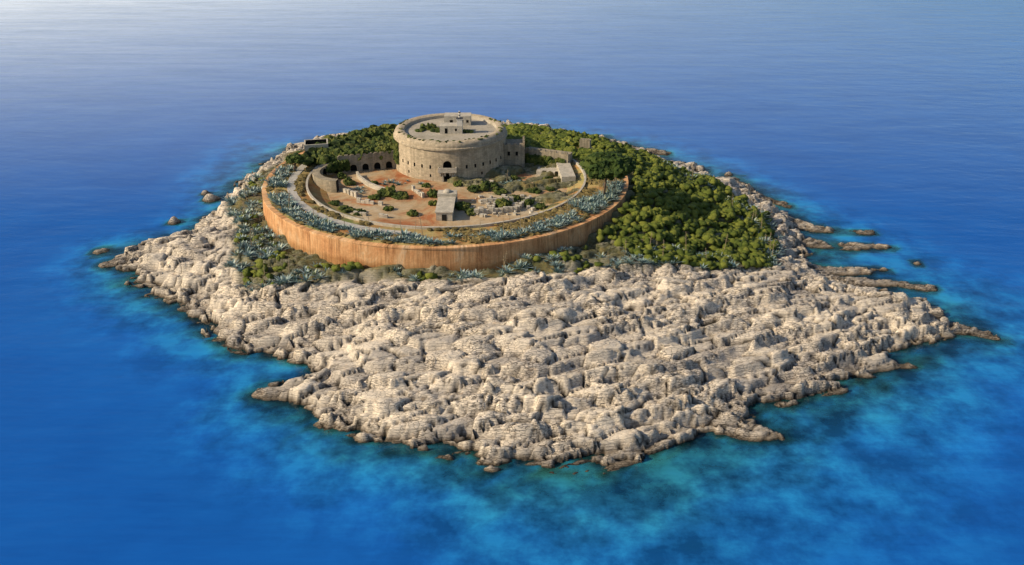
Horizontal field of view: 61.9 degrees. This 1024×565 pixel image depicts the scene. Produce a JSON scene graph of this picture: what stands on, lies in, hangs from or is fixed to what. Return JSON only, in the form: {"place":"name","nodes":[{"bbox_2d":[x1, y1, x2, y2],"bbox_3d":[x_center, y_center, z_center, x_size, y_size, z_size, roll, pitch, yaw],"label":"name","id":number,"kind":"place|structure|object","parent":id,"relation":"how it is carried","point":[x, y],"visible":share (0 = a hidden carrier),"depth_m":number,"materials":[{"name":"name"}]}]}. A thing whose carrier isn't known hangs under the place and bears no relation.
{"place":"outdoors","nodes":[
{"label":"outdoors","id":0,"kind":"place"},
{"bbox_2d":[304,138,327,150],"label":"stone building","id":1,"kind":"structure","parent":0,"point":[310,143],"depth_m":272.63,"materials":[{"name":"beige stone"}]},
{"bbox_2d":[312,163,349,192],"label":"curved wall","id":2,"kind":"structure","parent":0,"point":[324,183],"depth_m":251.75,"materials":[{"name":"beige stone"}]},
{"bbox_2d":[327,167,566,225],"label":"courtyard ground","id":3,"kind":"structure","parent":0,"point":[418,203],"depth_m":244.62,"materials":[{"name":"soil"}]},
{"bbox_2d":[337,150,395,171],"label":"fort casemates","id":4,"kind":"object","parent":3,"relation":"on","point":[371,161],"visible":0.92,"depth_m":267.72,"materials":[{"name":"beige stone"}]},
{"bbox_2d":[333,142,392,156],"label":"bushes","id":5,"kind":"object","parent":4,"relation":"on","point":[376,147],"visible":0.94,"depth_m":267.92,"materials":[{"name":"green plant"}]},
{"bbox_2d":[356,171,384,189],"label":"curved low wall","id":6,"kind":"structure","parent":3,"relation":"on","point":[364,181],"depth_m":254.94,"materials":[{"name":"stone"}]},
{"bbox_2d":[328,172,554,215],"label":"shrubs","id":7,"kind":"object","parent":3,"relation":"on","point":[386,191],"visible":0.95,"depth_m":245.93,"materials":[{"name":"green plant"}]},
{"bbox_2d":[343,180,540,217],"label":"ruins","id":8,"kind":"object","parent":3,"relation":"on","point":[514,208],"visible":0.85,"depth_m":239.71,"materials":[{"name":"stone"}]},
{"bbox_2d":[435,189,457,220],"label":"small house","id":9,"kind":"structure","parent":3,"relation":"on","point":[447,200],"depth_m":235.40,"materials":[{"name":"stone"}]},
{"bbox_2d":[442,215,446,220],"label":"doorway","id":10,"kind":"structure","parent":9,"relation":"attached to","point":[444,217],"depth_m":230.44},
{"bbox_2d":[503,139,524,166],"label":"square tower","id":11,"kind":"structure","parent":3,"relation":"on","point":[514,151],"depth_m":268.73,"materials":[{"name":"stone"}]},
{"bbox_2d":[440,122,461,133],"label":"rooftop building","id":12,"kind":"structure","parent":0,"point":[450,127],"depth_m":265.95,"materials":[{"name":"beige stone"}]},
{"bbox_2d":[456,111,462,133],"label":"bell tower","id":13,"kind":"structure","parent":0,"point":[459,121],"depth_m":264.84,"materials":[{"name":"beige stone"}]},
{"bbox_2d":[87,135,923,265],"label":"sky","id":14,"kind":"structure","parent":0,"point":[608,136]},
{"bbox_2d":[0,0,1023,564],"bbox_3d":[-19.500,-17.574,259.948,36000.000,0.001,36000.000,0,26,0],"label":"sea water","id":15,"kind":"structure","parent":0,"point":[134,430],"depth_m":249.16,"materials":[{"name":"blue liquid"}]},
{"bbox_2d":[536,167,557,175],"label":"ruined wall","id":16,"kind":"structure","parent":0,"point":[539,171],"depth_m":264.41,"materials":[{"name":"beige stone"}]},
{"bbox_2d":[89,119,1007,483],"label":"island terrain","id":17,"kind":"structure","parent":0,"point":[605,373],"depth_m":189.16,"materials":[{"name":"stone"}]},
{"bbox_2d":[267,146,622,245],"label":"terrace ground","id":18,"kind":"structure","parent":17,"relation":"on","point":[319,194],"depth_m":227.41,"materials":[{"name":"soil"}]},
{"bbox_2d":[285,152,305,170],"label":"pine tree","id":19,"kind":"object","parent":18,"relation":"on","point":[295,158],"visible":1,"depth_m":258.10,"materials":[{"name":"green plant"}]},
{"bbox_2d":[287,164,410,234],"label":"footpath","id":20,"kind":"structure","parent":18,"relation":"on","point":[293,177],"depth_m":233.66,"materials":[{"name":"grey stone"}]},
{"bbox_2d":[302,124,396,165],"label":"trees","id":21,"kind":"object","parent":18,"relation":"on","point":[375,134],"visible":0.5,"depth_m":279.17,"materials":[{"name":"green plant"}]},
{"bbox_2d":[265,158,623,246],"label":"rampart grass tufts","id":22,"kind":"object","parent":18,"relation":"on","point":[300,181],"visible":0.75,"depth_m":226.02,"materials":[{"name":"green plant"}]},
{"bbox_2d":[325,118,565,172],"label":"ivy on walls","id":23,"kind":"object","parent":18,"relation":"on","point":[344,164],"visible":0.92,"depth_m":266.01,"materials":[{"name":"green plant"}]},
{"bbox_2d":[306,159,585,229],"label":"inner ring wall","id":24,"kind":"structure","parent":18,"relation":"on","point":[574,161],"depth_m":225.68,"materials":[{"name":"stone"}]},
{"bbox_2d":[393,113,506,181],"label":"round fort","id":25,"kind":"structure","parent":18,"relation":"on","point":[426,158],"depth_m":260.45,"materials":[{"name":"beige stone"}]},
{"bbox_2d":[415,123,473,132],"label":"rooftop shrubs","id":26,"kind":"object","parent":25,"relation":"on","point":[431,127],"visible":0.95,"depth_m":268.54,"materials":[{"name":"green plant"}]},
{"bbox_2d":[438,167,456,181],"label":"tower balcony portal","id":27,"kind":"object","parent":25,"relation":"attached to","point":[447,170],"visible":1,"depth_m":256.72,"materials":[{"name":"stone"}]},
{"bbox_2d":[444,113,470,125],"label":"rooftop building","id":28,"kind":"structure","parent":25,"relation":"on","point":[451,117],"depth_m":274.15,"materials":[{"name":"stone"}]},
{"bbox_2d":[221,159,786,291],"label":"agave plants","id":29,"kind":"object","parent":18,"relation":"on","point":[596,202],"visible":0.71,"depth_m":222.64,"materials":[{"name":"green plant"}]},
{"bbox_2d":[525,147,571,163],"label":"stone wall","id":30,"kind":"structure","parent":18,"relation":"on","point":[565,155],"depth_m":268.88,"materials":[{"name":"beige stone"}]},
{"bbox_2d":[579,138,590,148],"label":"stone hut","id":31,"kind":"object","parent":18,"relation":"on","point":[584,142],"visible":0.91,"depth_m":278.29,"materials":[{"name":"stone"}]},
{"bbox_2d":[579,151,635,194],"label":"tree","id":32,"kind":"object","parent":18,"relation":"on","point":[609,165],"visible":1,"depth_m":233.96,"materials":[{"name":"green plant"}]},
{"bbox_2d":[262,133,627,273],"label":"outer retaining wall","id":33,"kind":"structure","parent":17,"relation":"on","point":[333,249],"depth_m":214.43,"materials":[{"name":"beige stone"}]},
{"bbox_2d":[234,122,779,285],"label":"bushes","id":34,"kind":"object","parent":17,"relation":"on","point":[653,169],"visible":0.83,"depth_m":235.09,"materials":[{"name":"green plant"}]},
{"bbox_2d":[243,164,778,285],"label":"agave flower stalks","id":35,"kind":"object","parent":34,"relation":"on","point":[503,257],"visible":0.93,"depth_m":222.75,"materials":[{"name":"brown"}]},
{"bbox_2d":[506,125,605,160],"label":"shrubs","id":36,"kind":"object","parent":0,"point":[551,140],"visible":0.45,"depth_m":283.40,"materials":[{"name":"green plant"}]},
{"bbox_2d":[556,162,575,181],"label":"low fort buildings","id":37,"kind":"structure","parent":0,"point":[565,172],"depth_m":259.86,"materials":[{"name":"beige stone"}]}
]}

